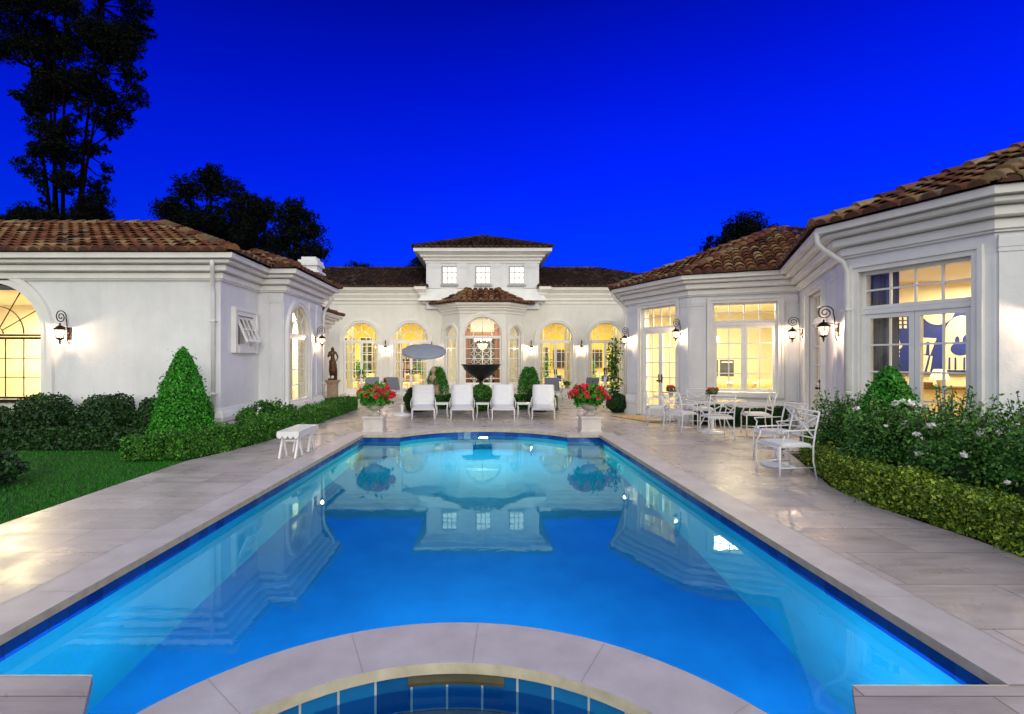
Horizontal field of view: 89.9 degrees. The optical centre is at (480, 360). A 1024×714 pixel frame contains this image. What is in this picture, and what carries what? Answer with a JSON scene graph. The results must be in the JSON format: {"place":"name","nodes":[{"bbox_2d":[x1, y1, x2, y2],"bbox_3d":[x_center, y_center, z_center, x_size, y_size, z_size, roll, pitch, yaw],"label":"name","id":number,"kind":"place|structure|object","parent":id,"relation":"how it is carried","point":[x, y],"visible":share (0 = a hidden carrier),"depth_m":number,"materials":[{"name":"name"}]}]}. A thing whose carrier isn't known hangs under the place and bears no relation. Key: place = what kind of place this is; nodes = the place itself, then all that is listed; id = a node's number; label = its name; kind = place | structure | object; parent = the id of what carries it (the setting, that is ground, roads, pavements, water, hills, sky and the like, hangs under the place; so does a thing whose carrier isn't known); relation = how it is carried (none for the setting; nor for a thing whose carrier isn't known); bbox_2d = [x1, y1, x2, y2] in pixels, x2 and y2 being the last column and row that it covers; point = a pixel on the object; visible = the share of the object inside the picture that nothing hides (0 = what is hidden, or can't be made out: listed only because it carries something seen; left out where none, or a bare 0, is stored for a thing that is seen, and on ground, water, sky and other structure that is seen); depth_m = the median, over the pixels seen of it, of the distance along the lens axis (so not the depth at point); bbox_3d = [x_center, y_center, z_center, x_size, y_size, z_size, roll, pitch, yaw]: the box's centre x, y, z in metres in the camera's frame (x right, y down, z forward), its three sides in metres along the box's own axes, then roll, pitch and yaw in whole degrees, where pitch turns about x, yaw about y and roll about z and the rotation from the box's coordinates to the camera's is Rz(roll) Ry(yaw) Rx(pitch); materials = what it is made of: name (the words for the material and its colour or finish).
{"place":"outdoors","nodes":[
{"label":"outdoors","id":0,"kind":"place"},
{"bbox_2d":[0,445,250,523],"bbox_3d":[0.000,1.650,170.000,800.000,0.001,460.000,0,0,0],"label":"ground","id":1,"kind":"structure","parent":0,"point":[50,485],"depth_m":7.35,"materials":[{"name":"plant"}]},
{"bbox_2d":[0,447,37,488],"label":"shrub","id":2,"kind":"object","parent":1,"relation":"on","point":[11,468],"visible":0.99,"depth_m":6.58,"materials":[{"name":"green plant"}]},
{"bbox_2d":[0,200,45,220],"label":"tree","id":3,"kind":"object","parent":1,"relation":"on","point":[20,213],"visible":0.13,"depth_m":41.25,"materials":[{"name":"green plant"}]},
{"bbox_2d":[0,0,157,220],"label":"eucalyptus tree","id":4,"kind":"object","parent":1,"relation":"on","point":[44,41],"visible":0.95,"depth_m":29.37,"materials":[{"name":"green plant"}]},
{"bbox_2d":[59,196,116,220],"bbox_3d":[-29.338,-5.381,38.087,5.773,14.170,4.682,0,0,0],"label":"tree","id":5,"kind":"object","parent":1,"relation":"on","point":[108,217],"visible":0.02,"depth_m":37.63,"materials":[{"name":"green plant"}]},
{"bbox_2d":[119,430,168,460],"bbox_3d":[-5.487,1.387,8.423,0.834,0.484,0.664,0,0,0],"label":"hedge","id":6,"kind":"object","parent":1,"relation":"on","point":[136,446],"visible":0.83,"depth_m":8.26,"materials":[{"name":"green plant"}]},
{"bbox_2d":[155,162,264,250],"bbox_3d":[-17.752,-5.765,33.943,6.984,14.937,4.825,0,0,0],"label":"tree","id":7,"kind":"object","parent":1,"relation":"on","point":[214,184],"visible":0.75,"depth_m":33.22,"materials":[{"name":"green plant"}]},
{"bbox_2d":[219,192,285,254],"bbox_3d":[-15.433,-4.911,34.930,4.984,13.230,3.427,0,0,0],"label":"tree","id":8,"kind":"object","parent":1,"relation":"on","point":[260,205],"visible":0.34,"depth_m":34.51,"materials":[{"name":"green plant"}]},
{"bbox_2d":[264,196,332,262],"bbox_3d":[-10.632,-3.987,30.006,3.918,11.383,3.137,0,0,0],"label":"tree","id":9,"kind":"object","parent":1,"relation":"on","point":[291,229],"visible":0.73,"depth_m":29.61,"materials":[{"name":"green plant"}]},
{"bbox_2d":[0,141,1023,484],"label":"mansion","id":10,"kind":"structure","parent":1,"relation":"on","point":[138,301],"depth_m":11.52,"materials":[{"name":"white paint"}]},
{"bbox_2d":[0,337,40,402],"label":"window","id":11,"kind":"structure","parent":10,"relation":"in","point":[2,399],"depth_m":10.71,"materials":[{"name":"metal"}]},
{"bbox_2d":[53,310,71,343],"bbox_3d":[-8.520,-0.678,10.436,0.239,0.684,0.368,0,0,0],"label":"wall lantern","id":12,"kind":"object","parent":10,"relation":"attached to","point":[59,328],"depth_m":10.37,"materials":[{"name":"metal"}]},
{"bbox_2d":[238,316,261,345],"bbox_3d":[-5.331,-0.665,11.640,0.419,0.670,0.800,0,0,0],"label":"window","id":13,"kind":"structure","parent":10,"relation":"in","point":[245,331],"depth_m":11.72,"materials":[{"name":"paint"}]},
{"bbox_2d":[290,314,292,399],"bbox_3d":[-5.150,0.075,13.910,0.070,2.750,0.220,0,0,0],"label":"curtain","id":14,"kind":"object","parent":10,"relation":"hanging from","point":[291,367],"visible":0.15,"depth_m":13.92,"materials":[{"name":"beige fabric"}]},
{"bbox_2d":[290,336,307,396],"bbox_3d":[-4.785,0.470,13.420,0.170,2.160,1.580,0,0,0],"label":"window","id":15,"kind":"structure","parent":10,"relation":"in","point":[306,339],"depth_m":14.07,"materials":[{"name":"paint"}]},
{"bbox_2d":[347,327,352,388],"bbox_3d":[-6.250,-0.075,24.550,0.320,3.250,0.070,0,0,0],"label":"curtain","id":16,"kind":"object","parent":10,"relation":"hanging from","point":[350,364],"visible":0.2,"depth_m":24.56,"materials":[{"name":"beige fabric"}]},
{"bbox_2d":[344,342,378,393],"bbox_3d":[-5.590,0.355,24.027,1.660,2.450,0.145,0,0,0],"label":"french door","id":17,"kind":"structure","parent":10,"relation":"in","point":[348,391],"depth_m":24.04,"materials":[{"name":"paint"}]},
{"bbox_2d":[360,337,372,372],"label":"window","id":18,"kind":"structure","parent":10,"relation":"in","point":[361,338],"depth_m":28.47,"materials":[{"name":"paint"}]},
{"bbox_2d":[395,327,401,384],"bbox_3d":[-3.920,-0.075,24.550,0.320,3.250,0.070,0,0,0],"label":"curtain","id":19,"kind":"object","parent":10,"relation":"hanging from","point":[398,336],"visible":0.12,"depth_m":24.54,"materials":[{"name":"beige fabric"}]},
{"bbox_2d":[393,342,428,393],"bbox_3d":[-3.260,0.355,24.027,1.660,2.450,0.145,0,0,0],"label":"french door","id":20,"kind":"structure","parent":10,"relation":"in","point":[411,361],"depth_m":24.04,"materials":[{"name":"paint"}]},
{"bbox_2d":[441,266,458,285],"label":"window","id":21,"kind":"structure","parent":10,"relation":"in","point":[449,273],"depth_m":23.79,"materials":[{"name":"white glass"}]},
{"bbox_2d":[470,339,493,382],"bbox_3d":[0.100,0.085,28.295,1.840,2.970,0.090,0,0,0],"label":"garden screen","id":22,"kind":"object","parent":10,"relation":"on","point":[475,353],"visible":0.24,"depth_m":28.30,"materials":[{"name":"white paint"}]},
{"bbox_2d":[464,338,501,382],"bbox_3d":[0.100,0.170,22.950,1.820,2.400,0.240,0,0,0],"label":"window","id":23,"kind":"structure","parent":10,"relation":"in","point":[465,348],"depth_m":22.99,"materials":[{"name":"paint"}]},
{"bbox_2d":[474,266,491,285],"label":"window","id":24,"kind":"structure","parent":10,"relation":"in","point":[482,272],"depth_m":23.79,"materials":[{"name":"white glass"}]},
{"bbox_2d":[494,324,499,382],"bbox_3d":[0.950,-0.215,27.900,0.400,3.570,0.070,0,0,0],"label":"curtain","id":25,"kind":"object","parent":10,"relation":"hanging from","point":[497,355],"visible":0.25,"depth_m":27.91,"materials":[{"name":"beige fabric"}]},
{"bbox_2d":[508,266,525,285],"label":"window","id":26,"kind":"structure","parent":10,"relation":"in","point":[516,273],"depth_m":23.79,"materials":[{"name":"white glass"}]},
{"bbox_2d":[538,342,572,393],"bbox_3d":[3.520,0.355,24.027,1.660,2.450,0.145,0,0,0],"label":"french door","id":27,"kind":"structure","parent":10,"relation":"in","point":[555,352],"depth_m":24.04,"materials":[{"name":"paint"}]},
{"bbox_2d":[564,327,570,387],"bbox_3d":[4.180,-0.075,24.550,0.320,3.250,0.070,0,0,0],"label":"curtain","id":28,"kind":"object","parent":10,"relation":"hanging from","point":[567,357],"visible":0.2,"depth_m":24.54,"materials":[{"name":"beige fabric"}]},
{"bbox_2d":[588,342,622,393],"bbox_3d":[5.870,0.355,24.027,1.660,2.450,0.145,0,0,0],"label":"french door","id":29,"kind":"structure","parent":10,"relation":"in","point":[605,343],"depth_m":24.04,"materials":[{"name":"paint"}]},
{"bbox_2d":[643,304,674,331],"bbox_3d":[5.090,-1.180,14.411,0.120,0.680,1.395,0,0,-22],"label":"transom window","id":30,"kind":"structure","parent":10,"relation":"in","point":[668,327],"depth_m":14.49,"materials":[{"name":"paint"}]},
{"bbox_2d":[643,330,674,417],"bbox_3d":[5.058,0.365,14.397,0.170,2.410,1.395,0,0,-22],"label":"french door","id":31,"kind":"structure","parent":10,"relation":"in","point":[653,411],"depth_m":14.47,"materials":[{"name":"paint"}]},
{"bbox_2d":[717,360,733,375],"bbox_3d":[7.273,0.230,15.611,0.810,0.500,0.140,0,0,22],"label":"oven","id":32,"kind":"object","parent":10,"relation":"attached to","point":[723,366],"visible":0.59,"depth_m":15.51,"materials":[{"name":"white paint"}]},
{"bbox_2d":[713,301,777,325],"bbox_3d":[6.656,-1.175,12.929,1.468,0.570,0.120,0,0,22],"label":"transom window","id":33,"kind":"structure","parent":10,"relation":"in","point":[728,322],"depth_m":12.89,"materials":[{"name":"paint"}]},
{"bbox_2d":[713,324,777,392],"bbox_3d":[6.657,-0.045,12.931,1.468,1.690,0.095,0,0,22],"label":"window","id":34,"kind":"structure","parent":10,"relation":"in","point":[774,327],"depth_m":12.89,"materials":[{"name":"paint"}]},
{"bbox_2d":[812,293,819,324],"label":"transom window","id":35,"kind":"structure","parent":10,"relation":"in","point":[816,299],"depth_m":11.14,"materials":[{"name":"paint"}]},
{"bbox_2d":[813,323,819,430],"bbox_3d":[6.987,0.400,10.524,0.170,2.340,1.500,0,0,23],"label":"french door","id":36,"kind":"structure","parent":10,"relation":"in","point":[816,338],"depth_m":11.09,"materials":[{"name":"paint"}]},
{"bbox_2d":[816,306,839,341],"bbox_3d":[6.004,-0.637,8.857,0.336,0.624,0.218,0,0,23],"label":"wall lantern","id":37,"kind":"object","parent":10,"relation":"attached to","point":[824,332],"depth_m":8.82,"materials":[{"name":"metal"}]},
{"bbox_2d":[871,272,898,381],"bbox_3d":[6.401,0.065,8.174,0.070,2.970,0.500,0,0,-22],"label":"curtain","id":38,"kind":"object","parent":10,"relation":"hanging from","point":[880,336],"visible":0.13,"depth_m":8.17,"materials":[{"name":"grey fabric"}]},
{"bbox_2d":[862,257,970,314],"bbox_3d":[6.402,-1.065,7.527,0.120,0.670,1.420,0,0,-22],"label":"transom window","id":39,"kind":"structure","parent":10,"relation":"in","point":[943,303],"depth_m":7.52,"materials":[{"name":"paint"}]},
{"bbox_2d":[863,306,970,415],"bbox_3d":[6.405,0.185,7.528,0.095,1.830,1.420,0,0,-22],"label":"window","id":40,"kind":"structure","parent":10,"relation":"in","point":[915,343],"depth_m":7.49,"materials":[{"name":"paint"}]},
{"bbox_2d":[899,312,965,373],"bbox_3d":[8.990,-0.370,9.560,2.259,1.260,0.054,0,0,20],"label":"painting","id":41,"kind":"object","parent":10,"relation":"attached to","point":[955,332],"visible":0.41,"depth_m":9.67,"materials":[{"name":"blue paint"}]},
{"bbox_2d":[906,386,965,420],"bbox_3d":[8.674,1.025,9.298,2.480,1.090,0.520,0,0,20],"label":"sideboard","id":42,"kind":"object","parent":10,"relation":"on","point":[928,392],"visible":0.17,"depth_m":9.22,"materials":[{"name":"beige wood"}]},
{"bbox_2d":[715,208,781,244],"bbox_3d":[17.698,-4.204,33.987,4.306,11.816,3.385,0,0,0],"label":"tree","id":43,"kind":"object","parent":1,"relation":"on","point":[748,225],"visible":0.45,"depth_m":33.22,"materials":[{"name":"green plant"}]},
{"bbox_2d":[313,687,594,713],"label":"spa water","id":44,"kind":"structure","parent":0,"point":[455,700],"depth_m":2.60,"materials":[{"name":"blue liquid"}]},
{"bbox_2d":[0,435,968,713],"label":"pool water","id":45,"kind":"structure","parent":0,"point":[598,541],"depth_m":3.99,"materials":[{"name":"blue liquid"}]},
{"bbox_2d":[0,395,1023,713],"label":"patio","id":46,"kind":"structure","parent":0,"point":[974,583],"depth_m":4.96,"materials":[{"name":"stone"}]},
{"bbox_2d":[276,424,318,458],"bbox_3d":[-3.140,1.385,8.816,0.384,0.449,1.032,0,0,0],"label":"folding bench","id":47,"kind":"object","parent":46,"relation":"on","point":[298,431],"visible":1,"depth_m":8.57,"materials":[{"name":"white paint"}]},
{"bbox_2d":[325,380,340,397],"bbox_3d":[-5.200,1.143,18.000,0.440,0.915,0.440,0,0,0],"label":"pedestal","id":48,"kind":"object","parent":46,"relation":"on","point":[332,388],"visible":0.59,"depth_m":17.84,"materials":[{"name":"stone"}]},
{"bbox_2d":[327,347,337,379],"bbox_3d":[-5.186,0.106,17.998,0.346,1.157,0.318,0,0,9],"label":"statue","id":49,"kind":"object","parent":48,"relation":"on","point":[332,365],"visible":1,"depth_m":17.93,"materials":[{"name":"brown metal"}]},
{"bbox_2d":[362,414,386,431],"bbox_3d":[-2.400,1.423,11.620,0.480,0.355,0.480,0,0,0],"label":"pedestal","id":50,"kind":"object","parent":46,"relation":"on","point":[374,423],"visible":0.98,"depth_m":11.40,"materials":[{"name":"stone"}]},
{"bbox_2d":[355,377,396,415],"bbox_3d":[-2.413,0.805,11.593,0.986,0.876,1.088,0,0,20],"label":"flower urn","id":51,"kind":"object","parent":50,"relation":"on","point":[375,397],"visible":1,"depth_m":11.39,"materials":[{"name":"stone"}]},
{"bbox_2d":[386,377,407,397],"bbox_3d":[-3.486,1.140,21.323,0.658,0.921,0.750,0,0,25],"label":"patio armchair","id":52,"kind":"object","parent":46,"relation":"on","point":[392,381],"visible":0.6,"depth_m":21.04,"materials":[{"name":"white fabric"}]},
{"bbox_2d":[400,387,427,411],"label":"ball shrub","id":53,"kind":"object","parent":46,"relation":"on","point":[407,397],"visible":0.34,"depth_m":15.75,"materials":[{"name":"green plant"}]},
{"bbox_2d":[392,344,445,416],"bbox_3d":[-1.790,0.545,14.901,1.580,2.110,1.221,0,0,0],"label":"patio umbrella","id":54,"kind":"object","parent":46,"relation":"on","point":[423,351],"visible":0.99,"depth_m":14.72,"materials":[{"name":"white fabric"}]},
{"bbox_2d":[410,384,435,419],"bbox_3d":[-1.611,1.156,14.415,0.709,0.903,1.320,0,0,-6],"label":"sun lounger","id":55,"kind":"object","parent":46,"relation":"on","point":[423,398],"visible":1,"depth_m":14.77,"materials":[{"name":"white fabric"}]},
{"bbox_2d":[404,392,450,409],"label":"hedge","id":56,"kind":"object","parent":46,"relation":"on","point":[445,397],"visible":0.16,"depth_m":16.75,"materials":[{"name":"green plant"}]},
{"bbox_2d":[431,384,442,396],"bbox_3d":[-1.660,1.250,19.600,0.448,0.700,0.448,0,0,0],"label":"pedestal","id":57,"kind":"object","parent":46,"relation":"on","point":[436,387],"visible":0.24,"depth_m":19.44,"materials":[{"name":"stone"}]},
{"bbox_2d":[426,366,449,394],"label":"trailing fern","id":58,"kind":"object","parent":57,"relation":"on","point":[437,375],"visible":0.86,"depth_m":19.38,"materials":[{"name":"green plant"}]},
{"bbox_2d":[278,677,627,713],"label":"spa basin","id":59,"kind":"object","parent":46,"relation":"in","point":[401,684],"depth_m":2.63,"materials":[{"name":"tile"}]},
{"bbox_2d":[408,674,503,686],"bbox_3d":[-0.130,1.684,2.705,0.510,0.056,0.049,0,0,0],"label":"skimmer mouth","id":60,"kind":"object","parent":59,"relation":"attached to","point":[460,679],"visible":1,"depth_m":2.72},
{"bbox_2d":[449,384,474,419],"bbox_3d":[-0.517,1.156,14.415,0.709,0.903,1.320,0,0,-2],"label":"sun lounger","id":61,"kind":"object","parent":46,"relation":"on","point":[461,397],"visible":1,"depth_m":14.77,"materials":[{"name":"white fabric"}]},
{"bbox_2d":[461,364,500,385],"bbox_3d":[0.020,0.865,18.000,1.400,1.470,1.400,0,0,0],"label":"fountain","id":62,"kind":"object","parent":46,"relation":"on","point":[480,372],"visible":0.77,"depth_m":17.56,"materials":[{"name":"black metal"}]},
{"bbox_2d":[470,381,491,411],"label":"ball shrub","id":63,"kind":"object","parent":46,"relation":"on","point":[482,392],"visible":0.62,"depth_m":15.60,"materials":[{"name":"green plant"}]},
{"bbox_2d":[0,432,988,684],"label":"pool basin","id":64,"kind":"object","parent":46,"relation":"in","point":[960,672],"visible":0.12,"depth_m":4.16,"materials":[{"name":"tile"}]},
{"bbox_2d":[490,384,515,419],"bbox_3d":[0.637,1.156,14.415,0.709,0.903,1.320,0,0,2],"label":"sun lounger","id":65,"kind":"object","parent":46,"relation":"on","point":[502,397],"visible":1,"depth_m":14.77,"materials":[{"name":"white fabric"}]},
{"bbox_2d":[0,427,1023,713],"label":"pool coping","id":66,"kind":"object","parent":46,"relation":"on","point":[614,677],"visible":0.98,"depth_m":2.86,"materials":[{"name":"stone"}]},
{"bbox_2d":[0,427,1023,713],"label":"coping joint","id":67,"kind":"object","parent":66,"relation":"on","point":[476,633],"visible":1,"depth_m":3.33,"materials":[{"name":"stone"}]},
{"bbox_2d":[531,384,555,419],"bbox_3d":[1.770,1.156,14.415,0.709,0.903,1.320,0,0,7],"label":"sun lounger","id":68,"kind":"object","parent":46,"relation":"on","point":[542,398],"visible":1,"depth_m":14.77,"materials":[{"name":"white fabric"}]},
{"bbox_2d":[544,378,562,399],"bbox_3d":[2.921,1.140,20.520,0.658,0.921,0.750,0,0,20],"label":"patio armchair","id":69,"kind":"object","parent":46,"relation":"on","point":[552,381],"visible":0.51,"depth_m":20.21,"materials":[{"name":"white fabric"}]},
{"bbox_2d":[577,414,601,431],"bbox_3d":[2.470,1.423,11.620,0.480,0.355,0.480,0,0,0],"label":"pedestal","id":70,"kind":"object","parent":46,"relation":"on","point":[589,423],"visible":0.98,"depth_m":11.40,"materials":[{"name":"stone"}]},
{"bbox_2d":[567,377,610,415],"bbox_3d":[2.447,0.814,11.574,1.014,0.859,1.058,0,0,0],"label":"flower urn","id":71,"kind":"object","parent":70,"relation":"on","point":[586,396],"visible":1,"depth_m":11.43,"materials":[{"name":"stone"}]},
{"bbox_2d":[599,337,623,394],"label":"climbing vine","id":72,"kind":"object","parent":46,"relation":"on","point":[615,369],"visible":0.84,"depth_m":16.27,"materials":[{"name":"green plant"}]},
{"bbox_2d":[603,393,626,412],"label":"ball shrub","id":73,"kind":"object","parent":46,"relation":"on","point":[616,403],"visible":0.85,"depth_m":15.53,"materials":[{"name":"green plant"}]},
{"bbox_2d":[610,414,674,422],"bbox_3d":[4.393,1.585,14.042,0.750,0.022,1.745,0,0,-22],"label":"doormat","id":74,"kind":"object","parent":46,"relation":"on","point":[635,417],"visible":0.86,"depth_m":13.89,"materials":[{"name":"beige fabric"}]},
{"bbox_2d":[642,388,670,425],"bbox_3d":[4.376,1.145,12.758,0.595,0.914,0.552,0,0,10],"label":"dining chair","id":75,"kind":"object","parent":46,"relation":"on","point":[648,406],"visible":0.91,"depth_m":12.56,"materials":[{"name":"white paint"}]},
{"bbox_2d":[661,392,697,434],"bbox_3d":[4.380,1.145,11.279,0.595,0.914,0.552,0,0,-28],"label":"dining chair","id":76,"kind":"object","parent":46,"relation":"on","point":[679,412],"visible":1,"depth_m":11.18,"materials":[{"name":"white paint"}]},
{"bbox_2d":[686,388,715,428],"bbox_3d":[5.306,1.145,12.344,0.552,0.914,0.595,0,0,8],"label":"dining chair","id":77,"kind":"object","parent":46,"relation":"on","point":[693,408],"visible":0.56,"depth_m":12.38,"materials":[{"name":"white paint"}]},
{"bbox_2d":[684,397,746,433],"bbox_3d":[5.200,1.232,11.350,1.268,0.747,1.268,0,0,0],"label":"dining table","id":78,"kind":"object","parent":46,"relation":"on","point":[706,399],"visible":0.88,"depth_m":11.17,"materials":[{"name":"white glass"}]},
{"bbox_2d":[699,395,735,439],"bbox_3d":[4.897,1.145,10.575,0.552,0.914,0.595,0,0,4],"label":"dining chair","id":79,"kind":"object","parent":46,"relation":"on","point":[711,415],"visible":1,"depth_m":10.39,"materials":[{"name":"white paint"}]},
{"bbox_2d":[693,404,790,428],"bbox_3d":[6.311,1.319,12.484,2.384,0.617,0.837,0,0,26],"label":"hedge","id":80,"kind":"object","parent":46,"relation":"on","point":[777,411],"visible":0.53,"depth_m":12.36,"materials":[{"name":"green plant"}]},
{"bbox_2d":[741,392,776,435],"bbox_3d":[5.993,1.145,11.038,0.595,0.914,0.552,0,0,15],"label":"dining chair","id":81,"kind":"object","parent":46,"relation":"on","point":[750,413],"visible":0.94,"depth_m":10.87,"materials":[{"name":"white paint"}]},
{"bbox_2d":[761,447,797,467],"bbox_3d":[4.550,1.425,7.800,0.500,0.350,0.497,0,0,0],"label":"umbrella base","id":82,"kind":"object","parent":46,"relation":"on","point":[771,464],"visible":0.58,"depth_m":7.69,"materials":[{"name":"white paint"}]},
{"bbox_2d":[753,402,808,458],"bbox_3d":[4.845,1.145,8.275,0.595,0.914,0.552,0,0,-7],"label":"dining chair","id":83,"kind":"object","parent":46,"relation":"on","point":[775,432],"visible":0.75,"depth_m":8.26,"materials":[{"name":"white paint"}]},
{"bbox_2d":[756,408,819,479],"bbox_3d":[4.285,1.145,7.154,0.595,0.914,0.552,0,0,-5],"label":"dining chair","id":84,"kind":"object","parent":46,"relation":"on","point":[784,442],"visible":1,"depth_m":7.04,"materials":[{"name":"white paint"}]},
{"bbox_3d":[1.860,1.250,19.600,0.448,0.700,0.448,0,0,0],"label":"pedestal","id":85,"kind":"object","parent":46,"relation":"on","visible":0},
{"bbox_2d":[516,366,539,393],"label":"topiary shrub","id":86,"kind":"object","parent":85,"relation":"on","point":[528,376],"visible":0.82,"depth_m":19.38,"materials":[{"name":"green plant"}]},
{"bbox_2d":[0,0,1023,272],"label":"sky","id":87,"kind":"structure","parent":0,"point":[621,135],"materials":[{"name":"blue"}]},
{"bbox_2d":[514,392,559,410],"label":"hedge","id":88,"kind":"object","parent":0,"point":[520,397],"visible":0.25,"depth_m":16.69,"materials":[{"name":"green plant"}]},
{"bbox_2d":[271,410,1023,556],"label":"planting bed","id":89,"kind":"object","parent":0,"point":[797,457],"visible":0.04,"depth_m":5.62,"materials":[{"name":"soil"}]},
{"bbox_2d":[0,391,78,449],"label":"shrub","id":90,"kind":"object","parent":89,"relation":"on","point":[32,412],"visible":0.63,"depth_m":9.60,"materials":[{"name":"green plant"}]},
{"bbox_2d":[0,424,149,450],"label":"hedge","id":91,"kind":"object","parent":89,"relation":"on","point":[56,438],"visible":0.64,"depth_m":9.27,"materials":[{"name":"green plant"}]},
{"bbox_2d":[66,391,137,430],"bbox_3d":[-7.180,1.151,9.890,1.254,1.119,1.239,0,0,0],"label":"shrub","id":92,"kind":"object","parent":89,"relation":"on","point":[104,410],"visible":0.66,"depth_m":9.62,"materials":[{"name":"green plant"}]},
{"bbox_2d":[128,392,157,428],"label":"shrub","id":93,"kind":"object","parent":89,"relation":"on","point":[142,417],"visible":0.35,"depth_m":9.60,"materials":[{"name":"green plant"}]},
{"bbox_2d":[145,346,214,434],"bbox_3d":[-5.547,0.670,9.518,1.272,1.885,1.234,0,0,37],"label":"topiary cone","id":94,"kind":"object","parent":89,"relation":"on","point":[181,398],"visible":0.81,"depth_m":9.23,"materials":[{"name":"green plant"}]},
{"bbox_2d":[233,404,276,422],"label":"shrub","id":95,"kind":"object","parent":89,"relation":"on","point":[251,412],"visible":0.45,"depth_m":11.10,"materials":[{"name":"green plant"}]},
{"bbox_2d":[162,393,357,459],"bbox_3d":[-4.435,1.312,12.637,1.088,0.636,9.035,0,0,5],"label":"hedge","id":96,"kind":"object","parent":89,"relation":"on","point":[214,438],"visible":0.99,"depth_m":9.62,"materials":[{"name":"green plant"}]},
{"bbox_2d":[252,397,284,413],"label":"shrub","id":97,"kind":"object","parent":89,"relation":"on","point":[271,406],"visible":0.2,"depth_m":11.84,"materials":[{"name":"green plant"}]},
{"bbox_2d":[805,387,863,446],"bbox_3d":[5.402,1.019,7.523,1.051,1.251,1.191,0,0,27],"label":"rose bush","id":98,"kind":"object","parent":89,"relation":"on","point":[833,428],"visible":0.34,"depth_m":7.52,"materials":[{"name":"green plant"}]},
{"bbox_2d":[831,392,917,466],"bbox_3d":[5.091,1.028,6.529,1.133,1.224,1.036,0,0,-44],"label":"rose bush","id":99,"kind":"object","parent":89,"relation":"on","point":[868,437],"visible":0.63,"depth_m":6.42,"materials":[{"name":"green plant"}]},
{"bbox_2d":[846,365,933,434],"bbox_3d":[5.559,0.833,6.942,1.087,1.551,1.018,0,0,0],"label":"topiary cone","id":100,"kind":"object","parent":89,"relation":"on","point":[888,386],"visible":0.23,"depth_m":6.83,"materials":[{"name":"green plant"}]},
{"bbox_2d":[791,431,1023,557],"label":"hedge","id":101,"kind":"object","parent":89,"relation":"on","point":[994,518],"visible":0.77,"depth_m":5.11,"materials":[{"name":"green plant"}]},
{"bbox_2d":[892,383,1018,467],"bbox_3d":[5.633,0.954,6.053,1.278,1.370,1.186,0,0,41],"label":"rose bush","id":102,"kind":"object","parent":89,"relation":"on","point":[927,407],"visible":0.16,"depth_m":6.04,"materials":[{"name":"green plant"}]},
{"bbox_2d":[895,399,1020,490],"bbox_3d":[5.191,1.051,5.630,1.080,1.240,1.019,0,0,0],"label":"rose bush","id":103,"kind":"object","parent":89,"relation":"on","point":[944,453],"visible":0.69,"depth_m":5.44,"materials":[{"name":"green plant"}]},
{"bbox_2d":[974,417,1023,496],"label":"rose bush","id":104,"kind":"object","parent":89,"relation":"on","point":[1014,476],"visible":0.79,"depth_m":4.89,"materials":[{"name":"green plant"}]},
{"bbox_2d":[976,390,1023,476],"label":"rose bush","id":105,"kind":"object","parent":89,"relation":"on","point":[1018,416],"visible":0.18,"depth_m":5.52,"materials":[{"name":"green plant"}]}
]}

